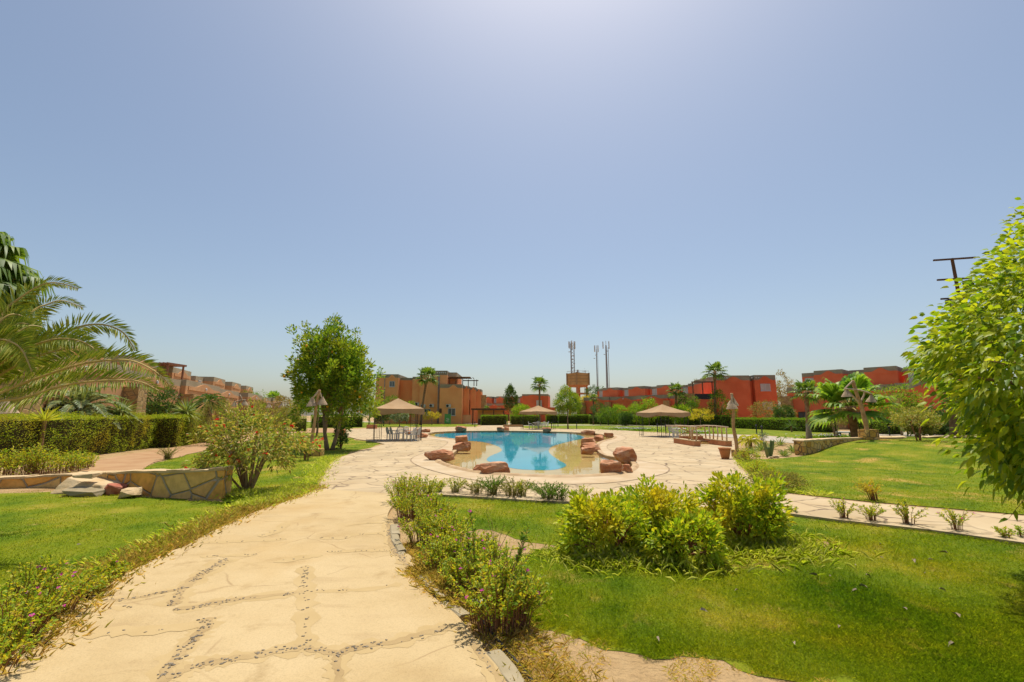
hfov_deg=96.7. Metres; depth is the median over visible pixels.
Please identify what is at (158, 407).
clipped hedge
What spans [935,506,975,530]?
border plant
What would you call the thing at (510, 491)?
border plant
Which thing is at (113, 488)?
boulder
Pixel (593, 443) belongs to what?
boulder
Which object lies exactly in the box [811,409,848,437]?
garden tree
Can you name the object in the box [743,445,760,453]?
agave
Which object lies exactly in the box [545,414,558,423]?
clipped hedge
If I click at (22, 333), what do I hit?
date palm
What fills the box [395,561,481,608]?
dry grass
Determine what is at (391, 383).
window
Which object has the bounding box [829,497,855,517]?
border plant
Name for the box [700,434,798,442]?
garden path
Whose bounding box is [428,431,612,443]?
pool water
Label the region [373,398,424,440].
gazebo
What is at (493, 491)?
border plant
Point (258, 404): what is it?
garden tree
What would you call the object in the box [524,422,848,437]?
lawn
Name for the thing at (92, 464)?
weed
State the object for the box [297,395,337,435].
orange tree
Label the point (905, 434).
road
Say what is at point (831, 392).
fan palm
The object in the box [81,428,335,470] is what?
dirt path
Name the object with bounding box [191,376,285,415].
terrace house
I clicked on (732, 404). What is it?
rustic lamp
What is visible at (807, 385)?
fan palm
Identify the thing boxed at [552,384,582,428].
garden tree
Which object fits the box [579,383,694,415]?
terrace house
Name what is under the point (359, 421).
clipped hedge
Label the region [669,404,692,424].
garden tree
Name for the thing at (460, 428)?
boulder
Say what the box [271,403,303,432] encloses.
garden tree
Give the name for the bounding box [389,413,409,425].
garden tree
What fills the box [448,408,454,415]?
window
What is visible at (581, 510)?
garden shrub
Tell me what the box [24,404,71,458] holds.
yucca
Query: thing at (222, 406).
garden shrub
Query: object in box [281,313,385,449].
orange tree
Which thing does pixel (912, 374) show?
window
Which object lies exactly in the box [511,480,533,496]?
border plant
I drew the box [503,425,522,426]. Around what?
planter box
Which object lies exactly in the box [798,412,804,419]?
window
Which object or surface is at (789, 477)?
garden shrub
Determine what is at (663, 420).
clipped hedge
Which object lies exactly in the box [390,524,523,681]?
path kerb
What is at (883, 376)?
terrace house
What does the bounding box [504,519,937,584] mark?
tall grass
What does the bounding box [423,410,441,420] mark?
garden tree
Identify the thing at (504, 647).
irrigation hose
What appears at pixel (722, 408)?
garden tree
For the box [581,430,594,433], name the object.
boulder
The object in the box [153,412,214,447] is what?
clipped hedge
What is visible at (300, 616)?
path joint dust
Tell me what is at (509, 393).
conifer
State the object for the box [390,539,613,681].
dry grass
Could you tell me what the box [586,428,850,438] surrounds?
ground cover
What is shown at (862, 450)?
lawn
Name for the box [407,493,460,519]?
periwinkle
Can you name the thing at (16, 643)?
periwinkle
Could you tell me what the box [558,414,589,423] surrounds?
clipped hedge
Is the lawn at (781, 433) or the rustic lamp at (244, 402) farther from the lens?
the lawn at (781, 433)
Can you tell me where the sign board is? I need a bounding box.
[444,414,450,424]
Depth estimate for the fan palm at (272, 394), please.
83.93 m
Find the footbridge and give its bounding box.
[666,425,731,445]
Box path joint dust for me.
[0,519,505,681]
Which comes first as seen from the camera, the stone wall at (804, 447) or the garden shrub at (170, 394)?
the stone wall at (804, 447)
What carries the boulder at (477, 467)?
on the pool surround
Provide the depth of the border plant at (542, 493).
9.13 m
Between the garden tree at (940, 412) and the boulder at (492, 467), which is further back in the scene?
the garden tree at (940, 412)
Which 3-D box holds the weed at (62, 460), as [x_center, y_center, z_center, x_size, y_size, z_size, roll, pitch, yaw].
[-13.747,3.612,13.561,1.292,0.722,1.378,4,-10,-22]
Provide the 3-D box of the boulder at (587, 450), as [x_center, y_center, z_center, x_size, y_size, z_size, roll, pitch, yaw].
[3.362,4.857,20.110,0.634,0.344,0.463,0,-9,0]
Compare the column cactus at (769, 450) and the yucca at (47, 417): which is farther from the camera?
the column cactus at (769, 450)
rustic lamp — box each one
[0,396,19,413]
[232,395,247,441]
[266,401,283,414]
[306,389,327,455]
[726,393,749,458]
[841,380,879,439]
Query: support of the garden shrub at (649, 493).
on the lawn at (839, 678)
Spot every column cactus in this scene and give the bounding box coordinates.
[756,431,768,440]
[763,440,773,456]
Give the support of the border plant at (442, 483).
on the pool deck
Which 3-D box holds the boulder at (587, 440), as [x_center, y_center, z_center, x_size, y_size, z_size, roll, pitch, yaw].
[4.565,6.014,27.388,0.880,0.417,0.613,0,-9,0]
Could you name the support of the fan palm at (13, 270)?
on the ground at (626, 666)
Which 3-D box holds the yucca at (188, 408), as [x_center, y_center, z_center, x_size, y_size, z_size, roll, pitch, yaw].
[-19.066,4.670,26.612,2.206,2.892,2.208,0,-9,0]
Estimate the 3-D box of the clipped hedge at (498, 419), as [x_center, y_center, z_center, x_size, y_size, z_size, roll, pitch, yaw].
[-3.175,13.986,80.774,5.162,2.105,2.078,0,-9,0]
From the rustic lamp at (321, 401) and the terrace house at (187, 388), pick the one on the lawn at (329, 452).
the rustic lamp at (321, 401)
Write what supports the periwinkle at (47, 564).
on the lawn at (126, 509)
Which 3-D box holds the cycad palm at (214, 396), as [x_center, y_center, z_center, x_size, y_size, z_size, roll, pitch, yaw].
[-19.828,4.997,29.582,2.551,3.214,2.456,-8,-12,40]
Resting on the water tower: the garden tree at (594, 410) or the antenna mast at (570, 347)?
the antenna mast at (570, 347)
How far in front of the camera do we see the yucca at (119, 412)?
22.16 m
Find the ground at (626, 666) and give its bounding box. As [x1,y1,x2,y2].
[0,416,1023,681]
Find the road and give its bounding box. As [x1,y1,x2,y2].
[838,431,942,435]
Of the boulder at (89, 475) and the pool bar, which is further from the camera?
the pool bar
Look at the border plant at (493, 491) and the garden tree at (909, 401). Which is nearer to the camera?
the border plant at (493, 491)
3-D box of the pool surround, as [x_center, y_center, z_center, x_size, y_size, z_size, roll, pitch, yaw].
[0.306,6.809,31.366,17.814,0.001,41.071,0,-9,0]
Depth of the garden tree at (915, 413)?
21.04 m
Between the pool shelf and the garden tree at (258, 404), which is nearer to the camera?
the pool shelf
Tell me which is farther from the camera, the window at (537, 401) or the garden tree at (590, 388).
the garden tree at (590, 388)
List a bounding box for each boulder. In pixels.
[50,470,120,494]
[62,486,105,496]
[72,472,102,478]
[104,483,126,494]
[118,487,142,497]
[417,433,427,437]
[424,452,454,460]
[431,449,452,451]
[452,442,470,451]
[455,426,466,431]
[455,435,467,442]
[473,464,480,470]
[480,461,509,473]
[497,427,503,431]
[542,427,550,431]
[580,442,595,447]
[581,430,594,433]
[581,437,594,443]
[581,447,594,454]
[582,444,600,451]
[594,435,603,440]
[600,459,623,472]
[604,433,613,436]
[613,446,636,463]
[622,464,632,472]
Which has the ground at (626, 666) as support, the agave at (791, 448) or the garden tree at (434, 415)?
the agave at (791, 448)
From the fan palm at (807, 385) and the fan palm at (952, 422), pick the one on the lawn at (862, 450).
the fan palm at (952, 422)
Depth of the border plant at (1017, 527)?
6.30 m
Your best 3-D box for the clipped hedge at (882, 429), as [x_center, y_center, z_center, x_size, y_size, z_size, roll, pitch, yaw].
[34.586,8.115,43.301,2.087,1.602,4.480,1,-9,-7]
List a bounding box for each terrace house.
[0,336,249,431]
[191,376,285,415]
[486,396,521,420]
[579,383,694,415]
[780,366,960,429]
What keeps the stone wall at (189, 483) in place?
on the ground at (626, 666)
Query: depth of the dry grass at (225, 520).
5.16 m
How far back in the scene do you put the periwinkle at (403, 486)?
8.77 m
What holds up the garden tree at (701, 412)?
on the lawn at (781, 433)
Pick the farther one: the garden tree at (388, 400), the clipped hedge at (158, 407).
the garden tree at (388, 400)
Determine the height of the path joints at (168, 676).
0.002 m
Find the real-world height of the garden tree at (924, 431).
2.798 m
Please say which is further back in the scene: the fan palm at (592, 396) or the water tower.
the water tower
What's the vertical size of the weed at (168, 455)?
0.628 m
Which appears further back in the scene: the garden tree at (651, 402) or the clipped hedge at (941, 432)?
the garden tree at (651, 402)
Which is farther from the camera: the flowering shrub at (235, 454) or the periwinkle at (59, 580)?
the flowering shrub at (235, 454)
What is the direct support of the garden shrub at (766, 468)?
on the lawn at (862, 450)
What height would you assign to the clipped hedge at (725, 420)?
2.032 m
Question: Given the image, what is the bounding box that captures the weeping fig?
[900,197,1023,522]
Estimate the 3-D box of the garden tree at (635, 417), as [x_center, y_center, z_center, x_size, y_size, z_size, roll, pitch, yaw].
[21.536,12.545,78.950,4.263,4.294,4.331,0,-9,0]
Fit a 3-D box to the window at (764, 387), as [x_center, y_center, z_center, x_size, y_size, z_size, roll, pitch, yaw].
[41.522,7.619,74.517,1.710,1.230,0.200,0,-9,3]
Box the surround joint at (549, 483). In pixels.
[410,431,669,483]
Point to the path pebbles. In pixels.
(197, 635)
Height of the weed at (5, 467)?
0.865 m
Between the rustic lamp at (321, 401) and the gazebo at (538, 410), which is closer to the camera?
the rustic lamp at (321, 401)
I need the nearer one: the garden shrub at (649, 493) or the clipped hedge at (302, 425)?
the garden shrub at (649, 493)
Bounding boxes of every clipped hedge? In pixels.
[0,410,163,466]
[146,401,169,417]
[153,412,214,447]
[236,414,307,431]
[310,415,363,427]
[480,414,507,424]
[510,415,538,424]
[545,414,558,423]
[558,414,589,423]
[588,415,673,425]
[673,414,738,427]
[731,417,838,432]
[857,419,903,433]
[926,427,969,435]
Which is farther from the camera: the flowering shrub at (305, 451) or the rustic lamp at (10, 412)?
the flowering shrub at (305, 451)
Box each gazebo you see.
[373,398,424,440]
[519,406,556,428]
[636,404,690,436]
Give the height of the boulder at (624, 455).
0.612 m
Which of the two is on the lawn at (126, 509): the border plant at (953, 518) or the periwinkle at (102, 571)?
the periwinkle at (102, 571)
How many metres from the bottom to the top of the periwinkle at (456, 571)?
0.441 m
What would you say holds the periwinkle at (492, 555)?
on the lawn at (839, 678)
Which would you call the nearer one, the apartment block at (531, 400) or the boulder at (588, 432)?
the boulder at (588, 432)
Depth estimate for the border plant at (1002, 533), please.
6.26 m
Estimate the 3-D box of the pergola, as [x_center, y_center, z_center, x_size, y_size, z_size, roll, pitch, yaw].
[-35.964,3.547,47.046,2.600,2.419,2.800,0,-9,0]
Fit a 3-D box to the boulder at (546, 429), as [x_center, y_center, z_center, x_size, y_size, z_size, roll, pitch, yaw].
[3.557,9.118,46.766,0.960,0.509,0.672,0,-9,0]
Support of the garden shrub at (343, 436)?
on the lawn at (329, 452)
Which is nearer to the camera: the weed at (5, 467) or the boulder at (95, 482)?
the boulder at (95, 482)
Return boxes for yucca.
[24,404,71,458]
[104,396,143,421]
[171,398,205,421]
[782,417,797,431]
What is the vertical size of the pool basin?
0.001 m
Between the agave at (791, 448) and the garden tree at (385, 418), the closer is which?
the agave at (791, 448)
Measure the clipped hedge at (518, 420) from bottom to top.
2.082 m
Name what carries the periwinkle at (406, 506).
on the ground at (626, 666)
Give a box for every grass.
[0,483,328,675]
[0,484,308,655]
[158,455,832,507]
[174,505,614,664]
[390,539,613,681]
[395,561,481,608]
[498,625,835,681]
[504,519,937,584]
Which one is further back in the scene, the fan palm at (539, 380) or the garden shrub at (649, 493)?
the fan palm at (539, 380)
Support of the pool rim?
on the pool shelf
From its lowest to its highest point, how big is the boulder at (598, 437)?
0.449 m
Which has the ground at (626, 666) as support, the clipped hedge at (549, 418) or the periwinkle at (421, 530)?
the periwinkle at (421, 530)
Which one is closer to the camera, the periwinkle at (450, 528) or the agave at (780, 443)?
the periwinkle at (450, 528)
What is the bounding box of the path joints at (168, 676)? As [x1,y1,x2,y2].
[105,519,504,681]
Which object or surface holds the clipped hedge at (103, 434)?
on the ground at (626, 666)
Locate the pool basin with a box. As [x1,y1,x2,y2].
[487,442,565,469]
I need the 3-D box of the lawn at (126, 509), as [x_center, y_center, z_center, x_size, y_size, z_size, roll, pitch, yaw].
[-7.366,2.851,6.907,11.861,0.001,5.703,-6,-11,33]
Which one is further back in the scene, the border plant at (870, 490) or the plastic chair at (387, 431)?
the plastic chair at (387, 431)
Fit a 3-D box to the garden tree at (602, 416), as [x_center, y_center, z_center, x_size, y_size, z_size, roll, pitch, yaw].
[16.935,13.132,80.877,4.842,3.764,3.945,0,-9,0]
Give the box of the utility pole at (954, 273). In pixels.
[933,257,983,425]
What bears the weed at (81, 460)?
on the dirt path at (136, 461)
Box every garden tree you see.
[240,389,265,402]
[248,399,275,418]
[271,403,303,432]
[272,393,303,417]
[356,397,384,424]
[373,414,390,425]
[381,394,399,424]
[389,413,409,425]
[400,400,415,423]
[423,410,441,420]
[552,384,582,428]
[584,384,603,396]
[589,400,610,424]
[595,407,619,424]
[607,403,628,424]
[617,411,633,425]
[624,401,647,424]
[637,396,658,425]
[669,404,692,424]
[677,393,703,419]
[686,408,713,424]
[702,387,737,416]
[748,397,797,419]
[771,404,796,419]
[776,369,797,402]
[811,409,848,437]
[871,383,924,434]
[888,406,949,440]
[894,405,939,437]
[929,402,969,433]
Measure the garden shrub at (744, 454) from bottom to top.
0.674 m
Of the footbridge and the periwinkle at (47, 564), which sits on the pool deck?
the footbridge
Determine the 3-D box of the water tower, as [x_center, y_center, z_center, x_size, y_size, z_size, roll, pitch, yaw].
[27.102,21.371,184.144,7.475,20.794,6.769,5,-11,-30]
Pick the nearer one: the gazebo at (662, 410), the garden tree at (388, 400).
the gazebo at (662, 410)
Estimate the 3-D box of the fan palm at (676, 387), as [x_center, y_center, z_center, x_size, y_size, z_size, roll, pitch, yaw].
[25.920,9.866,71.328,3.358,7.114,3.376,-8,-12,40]
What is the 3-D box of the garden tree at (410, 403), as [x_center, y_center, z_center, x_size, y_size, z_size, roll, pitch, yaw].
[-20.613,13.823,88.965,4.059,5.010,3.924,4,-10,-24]
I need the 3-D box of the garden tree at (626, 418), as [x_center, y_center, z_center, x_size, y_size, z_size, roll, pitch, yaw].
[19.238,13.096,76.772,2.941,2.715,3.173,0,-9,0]
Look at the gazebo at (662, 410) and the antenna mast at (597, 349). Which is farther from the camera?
the antenna mast at (597, 349)
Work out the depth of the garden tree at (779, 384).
87.01 m
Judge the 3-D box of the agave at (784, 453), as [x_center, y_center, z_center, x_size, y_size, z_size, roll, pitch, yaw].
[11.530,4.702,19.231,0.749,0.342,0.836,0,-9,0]
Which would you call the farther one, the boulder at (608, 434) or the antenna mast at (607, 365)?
the antenna mast at (607, 365)
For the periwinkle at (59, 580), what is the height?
0.498 m
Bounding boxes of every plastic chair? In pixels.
[386,427,395,439]
[389,427,398,439]
[399,426,408,438]
[406,427,416,440]
[411,427,420,440]
[671,428,680,437]
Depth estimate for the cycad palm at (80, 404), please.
20.92 m
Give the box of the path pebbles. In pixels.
[0,522,502,681]
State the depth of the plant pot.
17.50 m
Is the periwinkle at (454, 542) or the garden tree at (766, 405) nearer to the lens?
the periwinkle at (454, 542)
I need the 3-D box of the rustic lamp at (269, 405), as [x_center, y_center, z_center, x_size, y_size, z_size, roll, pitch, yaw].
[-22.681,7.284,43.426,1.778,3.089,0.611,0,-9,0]
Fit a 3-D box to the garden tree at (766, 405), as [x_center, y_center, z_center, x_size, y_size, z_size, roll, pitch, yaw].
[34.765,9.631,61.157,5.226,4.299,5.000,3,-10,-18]
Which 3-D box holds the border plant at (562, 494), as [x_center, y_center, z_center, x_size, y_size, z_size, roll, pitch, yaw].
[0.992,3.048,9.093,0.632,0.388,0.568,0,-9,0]
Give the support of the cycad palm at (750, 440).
on the ground at (626, 666)
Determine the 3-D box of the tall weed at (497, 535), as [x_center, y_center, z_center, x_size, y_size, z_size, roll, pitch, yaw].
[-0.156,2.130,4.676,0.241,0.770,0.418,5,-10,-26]
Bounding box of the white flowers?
[604,426,848,436]
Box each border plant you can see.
[431,478,448,491]
[444,477,467,492]
[459,476,492,493]
[470,474,515,495]
[491,476,535,496]
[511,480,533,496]
[526,481,567,499]
[547,485,576,499]
[574,483,593,495]
[788,504,798,511]
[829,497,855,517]
[849,478,883,500]
[855,502,886,520]
[889,498,928,523]
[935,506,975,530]
[991,526,1014,537]
[1011,524,1023,536]
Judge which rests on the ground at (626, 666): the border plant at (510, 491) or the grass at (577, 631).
the grass at (577, 631)
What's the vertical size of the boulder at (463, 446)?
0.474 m
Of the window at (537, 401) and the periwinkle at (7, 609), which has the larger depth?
the window at (537, 401)
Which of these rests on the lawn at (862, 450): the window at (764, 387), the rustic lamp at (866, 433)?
the rustic lamp at (866, 433)
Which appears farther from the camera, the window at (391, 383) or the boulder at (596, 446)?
the window at (391, 383)
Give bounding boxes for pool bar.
[471,408,505,424]
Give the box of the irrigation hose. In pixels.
[469,607,532,680]
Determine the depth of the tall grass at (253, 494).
9.98 m
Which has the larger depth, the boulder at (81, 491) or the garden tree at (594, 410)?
the garden tree at (594, 410)
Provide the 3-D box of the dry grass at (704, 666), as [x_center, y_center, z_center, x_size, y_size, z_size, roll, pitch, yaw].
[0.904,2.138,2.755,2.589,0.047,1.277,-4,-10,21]
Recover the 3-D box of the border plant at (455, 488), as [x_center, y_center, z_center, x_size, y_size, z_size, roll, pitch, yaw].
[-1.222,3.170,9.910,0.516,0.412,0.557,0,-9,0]
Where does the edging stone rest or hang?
on the lawn at (862, 450)
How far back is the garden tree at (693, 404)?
70.61 m
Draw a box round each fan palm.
[0,232,56,326]
[265,390,280,398]
[413,367,438,424]
[530,375,548,422]
[589,394,597,424]
[666,381,687,424]
[700,361,729,416]
[787,379,823,438]
[805,371,907,436]
[902,347,962,434]
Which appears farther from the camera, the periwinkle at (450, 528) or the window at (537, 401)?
the window at (537, 401)
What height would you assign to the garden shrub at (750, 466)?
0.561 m
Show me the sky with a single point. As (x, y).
(479, 189)
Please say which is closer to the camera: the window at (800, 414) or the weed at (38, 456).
the weed at (38, 456)
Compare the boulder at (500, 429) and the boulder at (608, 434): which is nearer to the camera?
the boulder at (608, 434)
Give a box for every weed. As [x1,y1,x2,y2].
[0,446,48,475]
[0,450,24,475]
[1,442,58,474]
[22,450,79,474]
[52,450,96,471]
[69,451,100,467]
[155,444,182,459]
[485,509,515,557]
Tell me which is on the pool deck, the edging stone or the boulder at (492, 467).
the boulder at (492, 467)
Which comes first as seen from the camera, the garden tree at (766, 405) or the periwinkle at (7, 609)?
the periwinkle at (7, 609)
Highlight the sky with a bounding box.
[0,0,1023,415]
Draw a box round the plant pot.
[718,447,730,458]
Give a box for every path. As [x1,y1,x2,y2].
[0,489,486,681]
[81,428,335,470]
[524,425,646,425]
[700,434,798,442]
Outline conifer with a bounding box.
[503,383,519,414]
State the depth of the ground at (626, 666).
3.27 m
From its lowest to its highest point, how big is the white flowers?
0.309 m
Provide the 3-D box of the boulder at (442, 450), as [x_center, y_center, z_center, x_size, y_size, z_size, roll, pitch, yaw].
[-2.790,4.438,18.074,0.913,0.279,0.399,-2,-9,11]
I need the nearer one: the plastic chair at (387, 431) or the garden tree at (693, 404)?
the plastic chair at (387, 431)
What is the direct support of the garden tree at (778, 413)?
on the ground at (626, 666)
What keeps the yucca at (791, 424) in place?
on the lawn at (781, 433)
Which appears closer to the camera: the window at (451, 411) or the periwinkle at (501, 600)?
the periwinkle at (501, 600)
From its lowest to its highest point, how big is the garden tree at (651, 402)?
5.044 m
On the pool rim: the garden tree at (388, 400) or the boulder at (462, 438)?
the boulder at (462, 438)
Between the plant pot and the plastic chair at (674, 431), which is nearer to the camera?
the plant pot
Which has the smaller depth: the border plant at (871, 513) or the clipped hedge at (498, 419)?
the border plant at (871, 513)
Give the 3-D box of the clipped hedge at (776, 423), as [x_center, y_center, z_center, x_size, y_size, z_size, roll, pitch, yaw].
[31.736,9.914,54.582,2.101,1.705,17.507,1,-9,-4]
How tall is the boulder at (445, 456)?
0.344 m
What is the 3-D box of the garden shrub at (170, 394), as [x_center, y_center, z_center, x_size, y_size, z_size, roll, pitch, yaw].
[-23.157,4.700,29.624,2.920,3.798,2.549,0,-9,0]
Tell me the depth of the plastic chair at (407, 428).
33.32 m
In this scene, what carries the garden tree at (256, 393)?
on the lawn at (365, 424)
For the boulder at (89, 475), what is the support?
on the stone wall at (189, 483)
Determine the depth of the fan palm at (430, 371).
87.30 m
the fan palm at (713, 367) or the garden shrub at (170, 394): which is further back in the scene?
the fan palm at (713, 367)
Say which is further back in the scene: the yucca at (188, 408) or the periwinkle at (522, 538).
the yucca at (188, 408)
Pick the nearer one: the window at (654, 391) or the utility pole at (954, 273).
the utility pole at (954, 273)
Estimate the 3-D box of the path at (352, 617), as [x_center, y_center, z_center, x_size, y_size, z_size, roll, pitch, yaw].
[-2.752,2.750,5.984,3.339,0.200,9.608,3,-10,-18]
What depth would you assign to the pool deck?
12.29 m
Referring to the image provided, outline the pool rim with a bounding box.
[427,431,638,476]
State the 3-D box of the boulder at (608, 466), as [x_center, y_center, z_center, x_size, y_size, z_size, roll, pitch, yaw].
[2.884,3.679,13.232,0.712,0.450,0.456,0,-9,0]
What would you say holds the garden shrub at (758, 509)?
on the lawn at (839, 678)
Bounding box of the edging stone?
[921,436,941,437]
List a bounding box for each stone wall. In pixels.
[0,466,233,498]
[792,436,902,455]
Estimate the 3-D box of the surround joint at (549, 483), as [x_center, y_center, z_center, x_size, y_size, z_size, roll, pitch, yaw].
[0.306,6.805,31.366,17.858,0.001,41.115,0,-9,0]
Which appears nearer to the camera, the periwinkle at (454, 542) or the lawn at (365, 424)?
the periwinkle at (454, 542)
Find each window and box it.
[389,381,394,386]
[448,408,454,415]
[536,400,541,406]
[652,389,656,394]
[760,384,770,390]
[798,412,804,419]
[908,373,920,382]
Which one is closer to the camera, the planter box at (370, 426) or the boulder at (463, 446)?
the boulder at (463, 446)
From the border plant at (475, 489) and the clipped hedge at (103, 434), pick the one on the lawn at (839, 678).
the border plant at (475, 489)
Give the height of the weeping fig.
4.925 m
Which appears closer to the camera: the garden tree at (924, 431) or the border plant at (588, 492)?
the border plant at (588, 492)
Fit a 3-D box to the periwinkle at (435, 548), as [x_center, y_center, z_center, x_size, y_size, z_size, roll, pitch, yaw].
[-0.745,2.358,5.052,0.679,0.443,0.686,0,-9,0]
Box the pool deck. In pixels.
[318,425,1023,544]
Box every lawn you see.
[0,492,233,613]
[146,433,378,503]
[306,422,477,427]
[431,497,1023,681]
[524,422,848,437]
[738,436,1023,513]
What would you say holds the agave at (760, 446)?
on the ground at (626, 666)
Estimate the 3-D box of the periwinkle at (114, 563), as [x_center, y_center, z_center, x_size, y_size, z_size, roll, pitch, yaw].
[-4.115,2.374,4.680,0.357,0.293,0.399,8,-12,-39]
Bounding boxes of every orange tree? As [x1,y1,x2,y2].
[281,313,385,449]
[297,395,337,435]
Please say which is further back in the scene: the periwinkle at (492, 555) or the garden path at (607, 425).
the garden path at (607, 425)
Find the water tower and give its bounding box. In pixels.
[566,370,589,415]
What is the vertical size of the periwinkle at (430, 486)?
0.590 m
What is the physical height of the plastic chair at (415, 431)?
0.893 m
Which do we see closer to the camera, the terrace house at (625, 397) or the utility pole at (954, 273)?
the utility pole at (954, 273)
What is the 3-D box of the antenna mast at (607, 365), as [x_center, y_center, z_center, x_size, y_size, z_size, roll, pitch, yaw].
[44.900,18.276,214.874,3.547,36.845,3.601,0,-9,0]
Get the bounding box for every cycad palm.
[42,383,142,428]
[191,393,227,442]
[738,434,762,449]
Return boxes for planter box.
[366,425,376,428]
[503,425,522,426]
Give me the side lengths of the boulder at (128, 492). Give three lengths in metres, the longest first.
0.387 x 0.305 x 0.205 m
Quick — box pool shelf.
[446,442,622,474]
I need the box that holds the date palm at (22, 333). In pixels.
[0,275,174,413]
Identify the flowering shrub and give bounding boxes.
[179,400,323,489]
[300,436,321,460]
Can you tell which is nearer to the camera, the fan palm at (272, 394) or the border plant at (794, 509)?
the border plant at (794, 509)
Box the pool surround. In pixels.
[411,430,667,483]
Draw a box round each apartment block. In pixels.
[374,371,485,423]
[522,394,555,421]
[677,375,777,419]
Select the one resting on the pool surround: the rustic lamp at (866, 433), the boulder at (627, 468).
the boulder at (627, 468)
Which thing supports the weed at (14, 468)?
on the ground at (626, 666)
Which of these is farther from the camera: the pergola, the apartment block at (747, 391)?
the apartment block at (747, 391)
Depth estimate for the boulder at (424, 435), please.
34.38 m
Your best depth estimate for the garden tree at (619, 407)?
82.53 m
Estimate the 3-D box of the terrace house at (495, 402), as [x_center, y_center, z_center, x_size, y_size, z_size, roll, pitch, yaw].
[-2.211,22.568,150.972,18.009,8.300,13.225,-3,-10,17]
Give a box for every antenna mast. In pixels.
[568,340,574,372]
[594,345,598,388]
[602,341,609,387]
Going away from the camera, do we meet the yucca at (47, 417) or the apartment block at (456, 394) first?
the yucca at (47, 417)
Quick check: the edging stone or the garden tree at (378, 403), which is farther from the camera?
the garden tree at (378, 403)
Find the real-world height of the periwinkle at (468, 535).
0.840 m
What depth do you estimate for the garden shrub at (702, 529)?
5.20 m
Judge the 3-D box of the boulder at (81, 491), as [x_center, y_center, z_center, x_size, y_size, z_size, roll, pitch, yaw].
[-9.158,3.247,9.785,0.798,0.176,0.408,0,3,0]
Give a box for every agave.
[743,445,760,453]
[749,440,768,450]
[771,438,787,445]
[774,449,791,455]
[784,444,794,452]
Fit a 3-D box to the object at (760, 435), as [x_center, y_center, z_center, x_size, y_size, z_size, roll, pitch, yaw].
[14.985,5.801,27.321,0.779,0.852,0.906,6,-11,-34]
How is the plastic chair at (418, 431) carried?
on the pool deck
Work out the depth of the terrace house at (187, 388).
29.33 m
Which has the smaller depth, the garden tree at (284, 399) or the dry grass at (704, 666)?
the dry grass at (704, 666)
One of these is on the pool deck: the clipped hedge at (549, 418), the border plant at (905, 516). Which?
the border plant at (905, 516)
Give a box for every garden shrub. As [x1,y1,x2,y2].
[145,386,181,418]
[186,397,241,444]
[332,420,350,448]
[510,403,530,415]
[553,487,668,552]
[591,473,703,544]
[628,504,730,570]
[692,469,797,543]
[730,447,764,462]
[741,458,774,472]
[745,469,814,489]
[750,465,776,482]
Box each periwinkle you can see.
[0,554,75,598]
[0,574,81,641]
[0,613,58,671]
[13,562,107,618]
[55,564,119,597]
[90,557,133,578]
[383,472,424,502]
[387,485,438,522]
[397,508,453,546]
[407,474,445,500]
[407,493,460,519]
[414,531,471,571]
[424,511,474,546]
[435,549,500,593]
[446,554,553,639]
[448,527,500,572]
[457,538,532,580]
[463,509,476,593]
[508,524,531,588]
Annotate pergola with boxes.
[158,362,186,378]
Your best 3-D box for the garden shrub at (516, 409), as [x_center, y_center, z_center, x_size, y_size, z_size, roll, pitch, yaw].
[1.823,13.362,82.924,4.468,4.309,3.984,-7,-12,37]
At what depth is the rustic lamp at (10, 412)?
10.23 m

